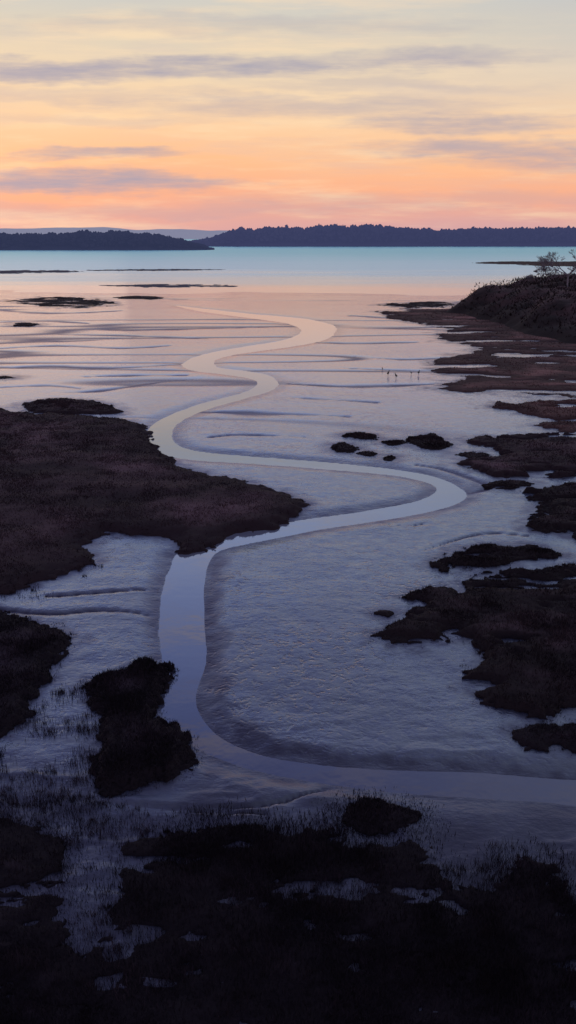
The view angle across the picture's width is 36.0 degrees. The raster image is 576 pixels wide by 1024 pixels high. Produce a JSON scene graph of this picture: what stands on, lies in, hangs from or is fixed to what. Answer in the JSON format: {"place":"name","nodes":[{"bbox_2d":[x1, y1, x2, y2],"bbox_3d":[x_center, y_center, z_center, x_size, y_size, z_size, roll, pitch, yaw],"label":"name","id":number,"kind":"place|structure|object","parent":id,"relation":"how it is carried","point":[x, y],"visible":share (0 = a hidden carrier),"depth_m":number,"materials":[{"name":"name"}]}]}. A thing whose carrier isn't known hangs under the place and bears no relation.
{"place":"outdoors","nodes":[
{"label":"outdoors","id":0,"kind":"place"},
{"bbox_2d":[0,238,214,249],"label":"shore","id":1,"kind":"structure","parent":0,"point":[96,247],"depth_m":741.02,"materials":[{"name":"plant"}]},
{"bbox_2d":[0,229,209,249],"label":"island woodland","id":2,"kind":"object","parent":1,"relation":"on","point":[86,238],"visible":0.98,"depth_m":740.39,"materials":[{"name":"plant"}]},
{"bbox_2d":[0,227,230,238],"bbox_3d":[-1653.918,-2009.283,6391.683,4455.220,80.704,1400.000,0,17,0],"label":"hill","id":3,"kind":"structure","parent":0,"point":[187,234],"depth_m":6073.56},
{"bbox_2d":[0,290,575,1023],"bbox_3d":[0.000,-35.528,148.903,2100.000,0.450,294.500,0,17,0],"label":"ground","id":4,"kind":"structure","parent":0,"point":[300,668],"depth_m":26.18,"materials":[{"name":"grey soil"}]},
{"bbox_2d":[0,376,15,378],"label":"marsh islet","id":5,"kind":"object","parent":4,"relation":"on","point":[4,377],"visible":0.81,"depth_m":65.71,"materials":[{"name":"brown plant"}]},
{"bbox_2d":[13,322,39,325],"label":"marsh islet","id":6,"kind":"object","parent":4,"relation":"on","point":[25,324],"visible":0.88,"depth_m":105.38,"materials":[{"name":"brown plant"}]},
{"bbox_2d":[0,610,74,737],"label":"marsh island","id":7,"kind":"structure","parent":4,"relation":"on","point":[30,651],"depth_m":21.47,"materials":[{"name":"black plant"}]},
{"bbox_2d":[4,563,102,598],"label":"reed grass","id":8,"kind":"structure","parent":4,"relation":"on","point":[38,587],"depth_m":26.02,"materials":[{"name":"brown plant"}]},
{"bbox_2d":[0,683,109,814],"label":"reed grass","id":9,"kind":"structure","parent":4,"relation":"on","point":[60,690],"depth_m":17.25,"materials":[{"name":"plant"}]},
{"bbox_2d":[8,297,117,307],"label":"marsh islet","id":10,"kind":"object","parent":4,"relation":"on","point":[62,301],"visible":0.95,"depth_m":143.01,"materials":[{"name":"brown plant"}]},
{"bbox_2d":[0,794,137,1023],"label":"marsh island","id":11,"kind":"structure","parent":4,"relation":"on","point":[25,858],"depth_m":13.45,"materials":[{"name":"brown plant"}]},
{"bbox_2d":[22,397,123,414],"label":"marsh island","id":12,"kind":"structure","parent":4,"relation":"on","point":[68,406],"depth_m":53.49,"materials":[{"name":"brown plant"}]},
{"bbox_2d":[0,789,162,997],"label":"reed grass","id":13,"kind":"structure","parent":4,"relation":"on","point":[74,818],"depth_m":15.61,"materials":[{"name":"plant"}]},
{"bbox_2d":[113,296,163,299],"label":"marsh islet","id":14,"kind":"object","parent":4,"relation":"on","point":[139,297],"visible":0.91,"depth_m":152.90,"materials":[{"name":"brown plant"}]},
{"bbox_2d":[75,655,203,802],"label":"marsh island","id":15,"kind":"structure","parent":4,"relation":"on","point":[141,746],"depth_m":18.26,"materials":[{"name":"brown plant"}]},
{"bbox_2d":[0,408,310,594],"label":"marsh island","id":16,"kind":"structure","parent":4,"relation":"on","point":[71,485],"depth_m":34.48,"materials":[{"name":"brown plant"}]},
{"bbox_2d":[99,284,235,287],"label":"mud spit","id":17,"kind":"structure","parent":4,"relation":"on","point":[166,285],"depth_m":192.38,"materials":[{"name":"soil"}]},
{"bbox_2d":[0,797,575,1023],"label":"marsh island","id":18,"kind":"structure","parent":4,"relation":"on","point":[177,905],"depth_m":13.00,"materials":[{"name":"brown plant"}]},
{"bbox_2d":[39,835,575,1023],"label":"reed grass","id":19,"kind":"structure","parent":4,"relation":"on","point":[317,895],"depth_m":13.20,"materials":[{"name":"brown plant"}]},
{"bbox_2d":[330,442,359,452],"bbox_3d":[2.809,-3.125,43.706,1.673,0.423,2.270,-7,19,-21],"label":"marsh islet","id":20,"kind":"object","parent":4,"relation":"on","point":[342,447],"visible":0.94,"depth_m":43.44,"materials":[{"name":"brown plant"}]},
{"bbox_2d":[341,432,378,439],"bbox_3d":[3.838,-3.975,46.392,2.420,0.457,1.799,5,18,15],"label":"marsh islet","id":21,"kind":"object","parent":4,"relation":"on","point":[362,435],"visible":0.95,"depth_m":46.12,"materials":[{"name":"brown plant"}]},
{"bbox_2d":[356,451,377,456],"bbox_3d":[3.821,-2.790,42.677,1.166,0.391,1.270,10,20,28],"label":"marsh islet","id":22,"kind":"object","parent":4,"relation":"on","point":[367,453],"visible":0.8,"depth_m":42.45,"materials":[{"name":"brown plant"}]},
{"bbox_2d":[370,610,395,616],"bbox_3d":[2.632,2.870,24.475,0.808,0.342,0.584,13,21,36],"label":"marsh islet","id":23,"kind":"object","parent":4,"relation":"on","point":[387,613],"visible":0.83,"depth_m":24.40,"materials":[{"name":"black plant"}]},
{"bbox_2d":[383,455,395,460],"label":"marsh islet","id":24,"kind":"object","parent":4,"relation":"on","point":[389,458],"visible":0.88,"depth_m":41.54,"materials":[{"name":"black plant"}]},
{"bbox_2d":[381,439,406,445],"bbox_3d":[5.431,-3.471,44.871,1.646,0.393,1.394,-6,18,-20],"label":"marsh islet","id":25,"kind":"object","parent":4,"relation":"on","point":[394,442],"visible":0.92,"depth_m":44.71,"materials":[{"name":"brown plant"}]},
{"bbox_2d":[379,301,455,307],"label":"mud spit","id":26,"kind":"structure","parent":4,"relation":"on","point":[426,304],"depth_m":136.63,"materials":[{"name":"brown soil"}]},
{"bbox_2d":[405,433,453,449],"bbox_3d":[7.175,-3.604,45.171,2.674,0.472,4.037,0,17,0],"label":"marsh islet","id":27,"kind":"object","parent":4,"relation":"on","point":[431,441],"visible":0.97,"depth_m":44.59,"materials":[{"name":"brown plant"}]},
{"bbox_2d":[368,561,575,721],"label":"marsh island","id":28,"kind":"structure","parent":4,"relation":"on","point":[532,674],"depth_m":23.07,"materials":[{"name":"black plant"}]},
{"bbox_2d":[375,306,575,397],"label":"marsh island","id":29,"kind":"structure","parent":4,"relation":"on","point":[530,373],"depth_m":75.39,"materials":[{"name":"brown plant"}]},
{"bbox_2d":[429,542,561,572],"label":"marsh island","id":30,"kind":"structure","parent":4,"relation":"on","point":[498,555],"depth_m":28.70,"materials":[{"name":"black plant"}]},
{"bbox_2d":[481,479,534,489],"bbox_3d":[9.284,-1.133,37.271,2.634,0.422,1.559,0,17,0],"label":"marsh islet","id":31,"kind":"object","parent":4,"relation":"on","point":[510,484],"visible":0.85,"depth_m":37.06,"materials":[{"name":"brown plant"}]},
{"bbox_2d":[456,432,575,477],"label":"marsh island","id":32,"kind":"structure","parent":4,"relation":"on","point":[521,454],"depth_m":41.23,"materials":[{"name":"brown plant"}]},
{"bbox_2d":[491,399,575,432],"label":"marsh island","id":33,"kind":"structure","parent":4,"relation":"on","point":[540,408],"depth_m":52.48,"materials":[{"name":"brown plant"}]},
{"bbox_2d":[522,481,575,539],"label":"marsh island","id":34,"kind":"structure","parent":4,"relation":"on","point":[559,506],"depth_m":33.46,"materials":[{"name":"brown plant"}]},
{"bbox_2d":[0,239,575,291],"bbox_3d":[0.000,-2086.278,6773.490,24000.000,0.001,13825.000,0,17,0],"label":"bay water","id":35,"kind":"structure","parent":0,"point":[351,268],"depth_m":299.33,"materials":[{"name":"blue liquid"}]},
{"bbox_2d":[0,270,82,273],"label":"mud spit","id":36,"kind":"structure","parent":35,"relation":"in","point":[29,271],"depth_m":271.20,"materials":[{"name":"soil"}]},
{"bbox_2d":[73,269,225,270],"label":"mud spit","id":37,"kind":"structure","parent":35,"relation":"in","point":[154,270],"depth_m":281.14,"materials":[{"name":"brown soil"}]},
{"bbox_2d":[472,261,575,266],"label":"mud spit","id":38,"kind":"structure","parent":35,"relation":"in","point":[562,264],"depth_m":354.75,"materials":[{"name":"brown soil"}]},
{"bbox_2d":[0,0,575,230],"label":"sky","id":39,"kind":"structure","parent":0,"point":[209,115],"materials":[{"name":"orange"}]},
{"bbox_2d":[51,292,575,806],"bbox_3d":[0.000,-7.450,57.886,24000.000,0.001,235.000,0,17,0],"label":"channel water","id":40,"kind":"structure","parent":0,"point":[181,634],"depth_m":24.82,"materials":[{"name":"grey liquid"}]},
{"bbox_2d":[312,785,451,848],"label":"marsh island","id":41,"kind":"structure","parent":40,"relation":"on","point":[372,814],"depth_m":15.81,"materials":[{"name":"brown plant"}]},
{"bbox_2d":[456,452,489,457],"bbox_3d":[8.822,-2.681,42.358,1.995,0.371,1.615,-5,18,-15],"label":"marsh islet","id":42,"kind":"object","parent":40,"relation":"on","point":[471,454],"visible":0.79,"depth_m":42.21,"materials":[{"name":"brown plant"}]},
{"bbox_2d":[512,720,575,755],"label":"marsh island","id":43,"kind":"structure","parent":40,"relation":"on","point":[541,737],"depth_m":18.27,"materials":[{"name":"brown plant"}]},
{"bbox_2d":[206,238,575,245],"bbox_3d":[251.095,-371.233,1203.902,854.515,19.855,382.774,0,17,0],"label":"shore","id":44,"kind":"structure","parent":0,"point":[370,242],"depth_m":1041.91,"materials":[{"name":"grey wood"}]},
{"bbox_2d":[189,223,575,244],"bbox_3d":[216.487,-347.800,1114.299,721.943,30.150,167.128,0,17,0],"label":"woodland","id":45,"kind":"object","parent":44,"relation":"on","point":[351,233],"visible":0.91,"depth_m":1038.92,"materials":[{"name":"plant"}]},
{"bbox_2d":[445,274,575,343],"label":"bluff","id":46,"kind":"structure","parent":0,"point":[513,322],"depth_m":106.63,"materials":[{"name":"brown plant"}]},
{"bbox_2d":[451,272,575,336],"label":"scrub","id":47,"kind":"object","parent":46,"relation":"on","point":[538,284],"visible":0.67,"depth_m":111.60,"materials":[{"name":"brown plant"}]},
{"bbox_2d":[524,274,535,283],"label":"bare shrub","id":48,"kind":"object","parent":46,"relation":"on","point":[531,277],"visible":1,"depth_m":123.36,"materials":[{"name":"brown plant"}]},
{"bbox_2d":[533,263,549,283],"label":"bare shrub","id":49,"kind":"object","parent":46,"relation":"on","point":[543,268],"visible":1,"depth_m":121.40,"materials":[{"name":"brown plant"}]},
{"bbox_2d":[542,268,559,279],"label":"bare shrub","id":50,"kind":"object","parent":46,"relation":"on","point":[552,272],"visible":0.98,"depth_m":120.76,"materials":[{"name":"brown plant"}]},
{"bbox_2d":[537,249,575,285],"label":"bare tree","id":51,"kind":"object","parent":46,"relation":"on","point":[544,260],"visible":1,"depth_m":115.65,"materials":[{"name":"brown plant"}]}
]}

